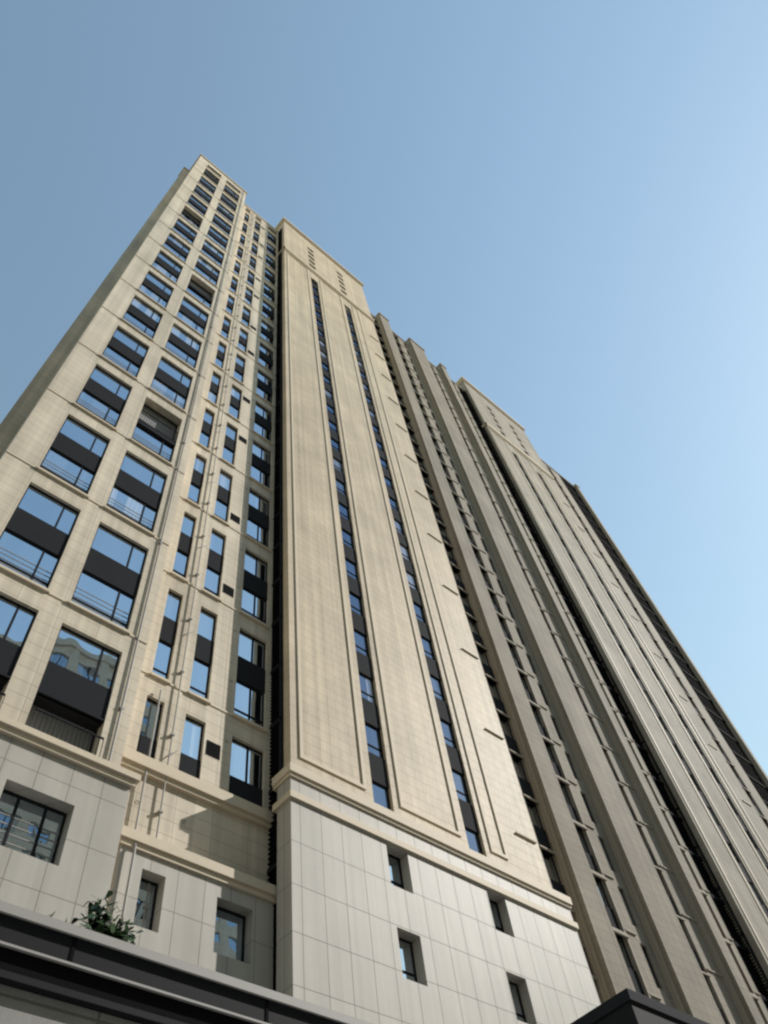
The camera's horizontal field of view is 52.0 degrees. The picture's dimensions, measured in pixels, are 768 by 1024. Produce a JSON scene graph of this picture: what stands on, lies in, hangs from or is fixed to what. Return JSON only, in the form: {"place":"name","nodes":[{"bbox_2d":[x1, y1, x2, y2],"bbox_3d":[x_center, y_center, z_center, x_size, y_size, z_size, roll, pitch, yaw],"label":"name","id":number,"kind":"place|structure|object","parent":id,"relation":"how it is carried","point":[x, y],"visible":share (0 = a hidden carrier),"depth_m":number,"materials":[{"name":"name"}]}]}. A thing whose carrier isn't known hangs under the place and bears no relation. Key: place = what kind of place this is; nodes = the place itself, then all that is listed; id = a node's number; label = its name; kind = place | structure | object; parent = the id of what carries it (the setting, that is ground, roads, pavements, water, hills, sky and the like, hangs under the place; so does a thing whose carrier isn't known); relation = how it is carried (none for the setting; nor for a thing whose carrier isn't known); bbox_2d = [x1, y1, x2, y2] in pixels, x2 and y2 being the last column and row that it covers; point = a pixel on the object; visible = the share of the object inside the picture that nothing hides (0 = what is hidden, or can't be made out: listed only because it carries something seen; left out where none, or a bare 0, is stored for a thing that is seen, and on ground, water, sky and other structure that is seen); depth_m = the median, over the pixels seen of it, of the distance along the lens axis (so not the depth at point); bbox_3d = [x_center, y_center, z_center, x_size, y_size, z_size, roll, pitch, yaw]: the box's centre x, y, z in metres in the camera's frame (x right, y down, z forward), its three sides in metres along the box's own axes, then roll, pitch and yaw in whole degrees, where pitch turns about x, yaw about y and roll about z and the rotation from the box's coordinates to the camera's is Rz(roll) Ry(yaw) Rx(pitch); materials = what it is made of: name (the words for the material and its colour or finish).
{"place":"outdoors","nodes":[
{"label":"outdoors","id":0,"kind":"place"},
{"bbox_2d":[0,984,138,1023],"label":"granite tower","id":1,"kind":"structure","parent":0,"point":[17,1006],"depth_m":4.61,"materials":[{"name":"stone"}]},
{"bbox_2d":[0,154,767,1023],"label":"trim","id":2,"kind":"structure","parent":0,"point":[76,654],"depth_m":29.45,"materials":[{"name":"beige stone"}]},
{"bbox_2d":[25,208,211,751],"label":"balcony","id":3,"kind":"structure","parent":2,"relation":"attached to","point":[159,416],"depth_m":20.30,"materials":[{"name":"black metal"}]},
{"bbox_2d":[0,156,277,882],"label":"building facade","id":4,"kind":"structure","parent":2,"relation":"attached to","point":[32,422],"depth_m":29.54,"materials":[{"name":"beige stone"}]},
{"bbox_2d":[0,193,372,1023],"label":"pipes","id":5,"kind":"object","parent":2,"relation":"attached to","point":[40,919],"visible":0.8,"depth_m":5.60,"materials":[{"name":"beige metal"}]},
{"bbox_2d":[0,733,600,1023],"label":"base wall","id":6,"kind":"structure","parent":2,"relation":"attached to","point":[348,913],"depth_m":20.79,"materials":[{"name":"beige stone"}]},
{"bbox_2d":[0,913,683,1023],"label":"canopy","id":7,"kind":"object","parent":2,"relation":"attached to","point":[40,939],"depth_m":5.07,"materials":[{"name":"black metal"}]},
{"bbox_2d":[65,890,143,944],"bbox_3d":[-2.003,3.056,5.509,0.816,0.641,0.575,82,-92,-32],"label":"shrub","id":8,"kind":"object","parent":7,"relation":"on","point":[110,929],"depth_m":5.55,"materials":[{"name":"green plant"}]},
{"bbox_2d":[0,226,767,1023],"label":"tower louvre","id":9,"kind":"object","parent":2,"relation":"attached to","point":[54,974],"visible":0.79,"depth_m":41.29,"materials":[{"name":"black metal"}]},
{"bbox_2d":[0,165,767,1023],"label":"tower frame","id":10,"kind":"object","parent":2,"relation":"attached to","point":[610,1005],"visible":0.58,"depth_m":29.16,"materials":[{"name":"black metal"}]},
{"bbox_2d":[277,221,551,887],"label":"building facade","id":11,"kind":"structure","parent":2,"relation":"attached to","point":[330,740],"depth_m":36.77,"materials":[{"name":"beige stone"}]},
{"bbox_2d":[311,280,767,903],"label":"window strips","id":12,"kind":"object","parent":2,"relation":"attached to","point":[379,794],"visible":0.59,"depth_m":37.62,"materials":[{"name":"glass"}]},
{"bbox_2d":[370,312,767,1023],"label":"tower stone","id":13,"kind":"object","parent":2,"relation":"attached to","point":[588,942],"visible":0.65,"depth_m":46.08,"materials":[{"name":"beige stone"}]},
{"bbox_2d":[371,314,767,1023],"bbox_3d":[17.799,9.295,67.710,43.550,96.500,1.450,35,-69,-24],"label":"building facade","id":14,"kind":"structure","parent":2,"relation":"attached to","point":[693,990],"depth_m":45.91,"materials":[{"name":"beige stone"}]},
{"bbox_2d":[459,381,767,977],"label":"building facade","id":15,"kind":"structure","parent":2,"relation":"attached to","point":[503,425],"depth_m":61.25,"materials":[{"name":"beige stone"}]},
{"bbox_2d":[0,0,767,775],"label":"sky","id":16,"kind":"structure","parent":0,"point":[563,204],"materials":[{"name":"blue"}]}
]}

